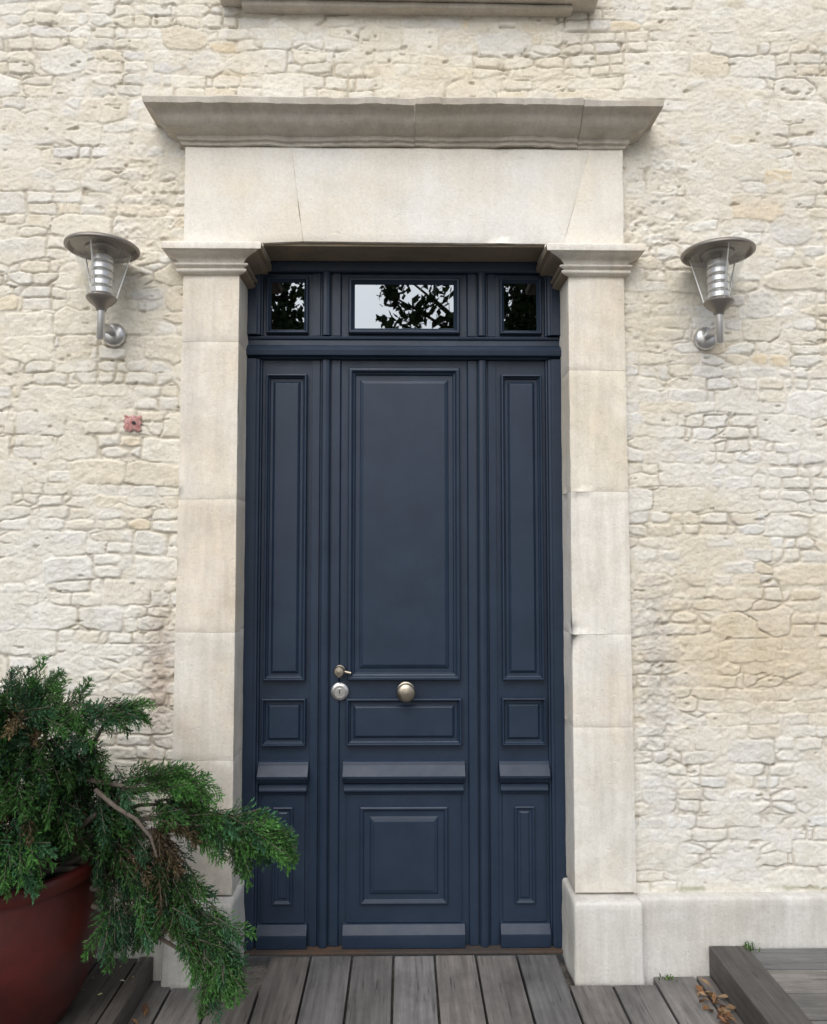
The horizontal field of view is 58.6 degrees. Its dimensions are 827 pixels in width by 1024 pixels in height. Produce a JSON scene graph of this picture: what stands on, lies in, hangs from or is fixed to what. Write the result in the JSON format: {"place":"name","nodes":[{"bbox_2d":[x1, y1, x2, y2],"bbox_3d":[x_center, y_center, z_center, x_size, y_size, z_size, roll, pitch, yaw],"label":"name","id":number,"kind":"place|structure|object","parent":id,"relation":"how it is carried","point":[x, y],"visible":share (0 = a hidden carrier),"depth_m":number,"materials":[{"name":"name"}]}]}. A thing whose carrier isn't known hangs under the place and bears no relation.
{"place":"outdoors","nodes":[
{"label":"outdoors","id":0,"kind":"place"},
{"bbox_2d":[234,954,613,1023],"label":"ground","id":1,"kind":"structure","parent":0,"point":[257,970],"depth_m":2.92,"materials":[{"name":"wood"}]},
{"bbox_2d":[56,957,152,1023],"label":"wooden platform","id":2,"kind":"structure","parent":1,"relation":"on","point":[118,1001],"depth_m":2.55,"materials":[{"name":"wood"}]},
{"bbox_2d":[0,832,102,1023],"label":"flower pot","id":3,"kind":"object","parent":2,"relation":"on","point":[44,969],"visible":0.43,"depth_m":2.24,"materials":[{"name":"red ceramic"}]},
{"bbox_2d":[0,654,301,1023],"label":"juniper shrub","id":4,"kind":"object","parent":3,"relation":"in","point":[53,813],"visible":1,"depth_m":2.34,"materials":[{"name":"green plant"}]},
{"bbox_2d":[132,1003,148,1023],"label":"fallen leaves","id":5,"kind":"object","parent":2,"relation":"on","point":[145,1009],"visible":1,"depth_m":2.54,"materials":[{"name":"brown plant"}]},
{"bbox_2d":[94,896,162,980],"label":"plinth","id":6,"kind":"structure","parent":1,"relation":"on","point":[156,955],"depth_m":2.76,"materials":[{"name":"beige stone"}]},
{"bbox_2d":[161,243,644,990],"bbox_3d":[-0.037,0.354,2.939,1.797,2.847,0.299,0,-3,-1],"label":"stone door surround","id":7,"kind":"object","parent":1,"relation":"on","point":[603,939],"visible":0.53,"depth_m":2.76,"materials":[{"name":"stone"}]},
{"bbox_2d":[170,750,241,894],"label":"jamb block","id":8,"kind":"structure","parent":7,"relation":"on","point":[227,775],"depth_m":2.81,"materials":[{"name":"stone"}]},
{"bbox_2d":[172,628,243,760],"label":"jamb block","id":9,"kind":"structure","parent":8,"relation":"on","point":[208,700],"depth_m":2.83,"materials":[{"name":"stone"}]},
{"bbox_2d":[175,499,244,632],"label":"jamb block","id":10,"kind":"structure","parent":9,"relation":"on","point":[210,564],"depth_m":2.85,"materials":[{"name":"stone"}]},
{"bbox_2d":[178,342,246,501],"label":"jamb block","id":11,"kind":"structure","parent":10,"relation":"on","point":[212,456],"depth_m":2.88,"materials":[{"name":"stone"}]},
{"bbox_2d":[182,275,247,350],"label":"jamb block","id":12,"kind":"structure","parent":11,"relation":"on","point":[215,308],"depth_m":2.91,"materials":[{"name":"stone"}]},
{"bbox_2d":[161,241,271,288],"bbox_3d":[-0.784,-0.988,2.976,0.388,0.111,0.256,0,-3,-1],"label":"capital","id":13,"kind":"object","parent":12,"relation":"on","point":[246,261],"visible":0.94,"depth_m":2.89,"materials":[{"name":"stone"}]},
{"bbox_2d":[240,261,566,949],"bbox_3d":[-0.039,0.348,3.046,1.336,2.799,0.100,0,-3,-1],"label":"door joinery","id":14,"kind":"object","parent":7,"relation":"attached to","point":[403,504],"depth_m":3.03,"materials":[{"name":"blue wood"}]},
{"bbox_2d":[331,683,348,700],"bbox_3d":[-0.301,0.732,3.006,0.072,0.072,0.015,0,-3,-1],"label":"lock rose","id":15,"kind":"object","parent":14,"relation":"attached to","point":[342,688],"visible":1,"depth_m":3.00,"materials":[{"name":"metal"}]},
{"bbox_2d":[333,665,414,702],"bbox_3d":[-0.157,0.693,2.980,0.332,0.143,0.065,0,-3,1],"label":"door knob","id":16,"kind":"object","parent":14,"relation":"attached to","point":[405,692],"depth_m":2.95,"materials":[{"name":"metal"}]},
{"bbox_2d":[271,283,536,330],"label":"glazing","id":17,"kind":"structure","parent":14,"relation":"attached to","point":[409,306],"depth_m":3.10,"materials":[{"name":"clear glass"}]},
{"bbox_2d":[244,944,562,955],"bbox_3d":[-0.039,1.752,2.969,1.310,0.010,0.097,0,-3,-1],"label":"threshold","id":18,"kind":"object","parent":7,"relation":"on","point":[339,950],"visible":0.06,"depth_m":2.93,"materials":[{"name":"brown wood"}]},
{"bbox_2d":[205,172,611,634],"bbox_3d":[-0.038,0.002,2.986,1.720,2.888,0.214,0,-3,-1],"label":"joint mortar","id":19,"kind":"object","parent":7,"relation":"attached to","point":[573,634],"visible":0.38,"depth_m":2.86,"materials":[{"name":"stone"}]},
{"bbox_2d":[291,147,589,244],"bbox_3d":[0.108,-1.255,3.067,1.199,0.394,0.255,0,-3,-1],"label":"frieze stone","id":20,"kind":"object","parent":7,"relation":"on","point":[471,196],"visible":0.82,"depth_m":2.94,"materials":[{"name":"stone"}]},
{"bbox_2d":[415,96,583,148],"bbox_3d":[0.331,-1.532,2.893,0.650,0.145,0.132,0,-3,-1],"label":"cornice stone","id":21,"kind":"object","parent":20,"relation":"on","point":[469,122],"visible":0.99,"depth_m":2.88,"materials":[{"name":"beige stone"}]},
{"bbox_2d":[565,719,635,892],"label":"jamb block","id":22,"kind":"structure","parent":7,"relation":"on","point":[600,815],"depth_m":2.83,"materials":[{"name":"stone"}]},
{"bbox_2d":[564,631,632,727],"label":"jamb block","id":23,"kind":"structure","parent":22,"relation":"on","point":[598,692],"depth_m":2.85,"materials":[{"name":"stone"}]},
{"bbox_2d":[562,492,630,634],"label":"jamb block","id":24,"kind":"structure","parent":23,"relation":"on","point":[596,568],"depth_m":2.88,"materials":[{"name":"stone"}]},
{"bbox_2d":[561,371,627,494],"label":"jamb block","id":25,"kind":"structure","parent":24,"relation":"on","point":[594,432],"depth_m":2.90,"materials":[{"name":"stone"}]},
{"bbox_2d":[559,277,624,378],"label":"jamb block","id":26,"kind":"structure","parent":25,"relation":"on","point":[592,331],"depth_m":2.92,"materials":[{"name":"stone"}]},
{"bbox_2d":[262,243,545,261],"bbox_3d":[-0.038,-1.055,3.023,1.736,0.028,0.183,0,-3,-1],"label":"capital bed","id":27,"kind":"object","parent":26,"relation":"on","point":[538,260],"visible":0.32,"depth_m":2.98,"materials":[{"name":"beige stone"}]},
{"bbox_2d":[184,147,303,244],"bbox_3d":[-0.676,-1.248,3.056,0.473,0.408,0.254,0,-3,-1],"label":"frieze stone","id":28,"kind":"object","parent":27,"relation":"on","point":[240,193],"visible":0.67,"depth_m":2.93,"materials":[{"name":"stone"}]},
{"bbox_2d":[142,95,414,149],"bbox_3d":[-0.518,-1.529,2.918,1.043,0.147,0.200,0,-3,-1],"label":"cornice stone","id":29,"kind":"object","parent":28,"relation":"on","point":[247,121],"visible":0.99,"depth_m":2.87,"materials":[{"name":"beige stone"}]},
{"bbox_2d":[564,150,623,242],"bbox_3d":[0.717,-1.246,3.074,0.245,0.408,0.254,0,-3,-1],"label":"frieze stone","id":30,"kind":"object","parent":27,"relation":"on","point":[597,215],"visible":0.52,"depth_m":2.95,"materials":[{"name":"stone"}]},
{"bbox_2d":[577,99,663,151],"bbox_3d":[0.812,-1.527,2.936,0.310,0.146,0.198,0,-3,-1],"label":"cornice stone","id":31,"kind":"object","parent":30,"relation":"on","point":[614,124],"visible":0.96,"depth_m":2.89,"materials":[{"name":"beige stone"}]},
{"bbox_2d":[536,243,645,290],"bbox_3d":[0.710,-0.987,2.995,0.388,0.111,0.256,0,-3,-1],"label":"capital","id":32,"kind":"object","parent":26,"relation":"on","point":[560,263],"visible":0.96,"depth_m":2.91,"materials":[{"name":"beige stone"}]},
{"bbox_2d":[635,891,826,984],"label":"plinth","id":33,"kind":"structure","parent":1,"relation":"on","point":[683,932],"depth_m":2.79,"materials":[{"name":"beige stone"}]},
{"bbox_2d":[0,0,826,892],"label":"stone wall","id":34,"kind":"structure","parent":33,"relation":"on","point":[728,510],"depth_m":2.94,"materials":[{"name":"stone"}]},
{"bbox_2d":[63,231,139,346],"bbox_3d":[-1.183,-0.837,2.798,0.270,0.371,0.270,0,-3,-1],"label":"wall lamp","id":35,"kind":"object","parent":34,"relation":"attached to","point":[103,253],"visible":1,"depth_m":2.78,"materials":[{"name":"metal"}]},
{"bbox_2d":[123,415,141,431],"bbox_3d":[-1.107,-0.349,2.899,0.073,0.070,0.016,0,-3,-1],"label":"doorbell remnant","id":36,"kind":"object","parent":34,"relation":"attached to","point":[132,422],"visible":1,"depth_m":2.90,"materials":[{"name":"pink paint"}]},
{"bbox_2d":[241,0,572,18],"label":"sill bed","id":37,"kind":"object","parent":34,"relation":"attached to","point":[324,7],"visible":0.52,"depth_m":2.98,"materials":[{"name":"beige stone"}]},
{"bbox_2d":[220,0,597,14],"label":"sill","id":38,"kind":"structure","parent":34,"relation":"attached to","point":[586,6],"depth_m":2.97,"materials":[{"name":"stone"}]},
{"bbox_2d":[680,237,755,349],"bbox_3d":[1.170,-0.830,2.827,0.270,0.371,0.270,0,-3,-1],"label":"wall lamp","id":39,"kind":"object","parent":34,"relation":"attached to","point":[716,257],"visible":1,"depth_m":2.81,"materials":[{"name":"metal"}]},
{"bbox_2d":[709,946,826,1023],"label":"wooden platform","id":40,"kind":"structure","parent":1,"relation":"on","point":[777,986],"depth_m":2.57,"materials":[{"name":"grey wood"}]},
{"bbox_2d":[743,941,760,951],"bbox_3d":[1.268,1.626,2.758,0.065,0.030,0.042,-1,-3,26],"label":"grass tuft","id":41,"kind":"object","parent":40,"relation":"on","point":[749,947],"visible":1,"depth_m":2.76,"materials":[{"name":"green plant"}]},
{"bbox_2d":[128,955,742,1023],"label":"wooden deck","id":42,"kind":"structure","parent":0,"point":[551,998],"depth_m":2.65,"materials":[{"name":"wood"}]},
{"bbox_2d":[658,973,677,979],"bbox_3d":[0.952,1.738,2.757,0.077,0.018,0.027,0,-3,8],"label":"grass tuft","id":43,"kind":"object","parent":42,"relation":"on","point":[667,977],"visible":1,"depth_m":2.75,"materials":[{"name":"green plant"}]},
{"bbox_2d":[695,978,736,1023],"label":"fallen leaves","id":44,"kind":"object","parent":42,"relation":"on","point":[723,1014],"visible":0.97,"depth_m":2.57,"materials":[{"name":"brown plant"}]}
]}

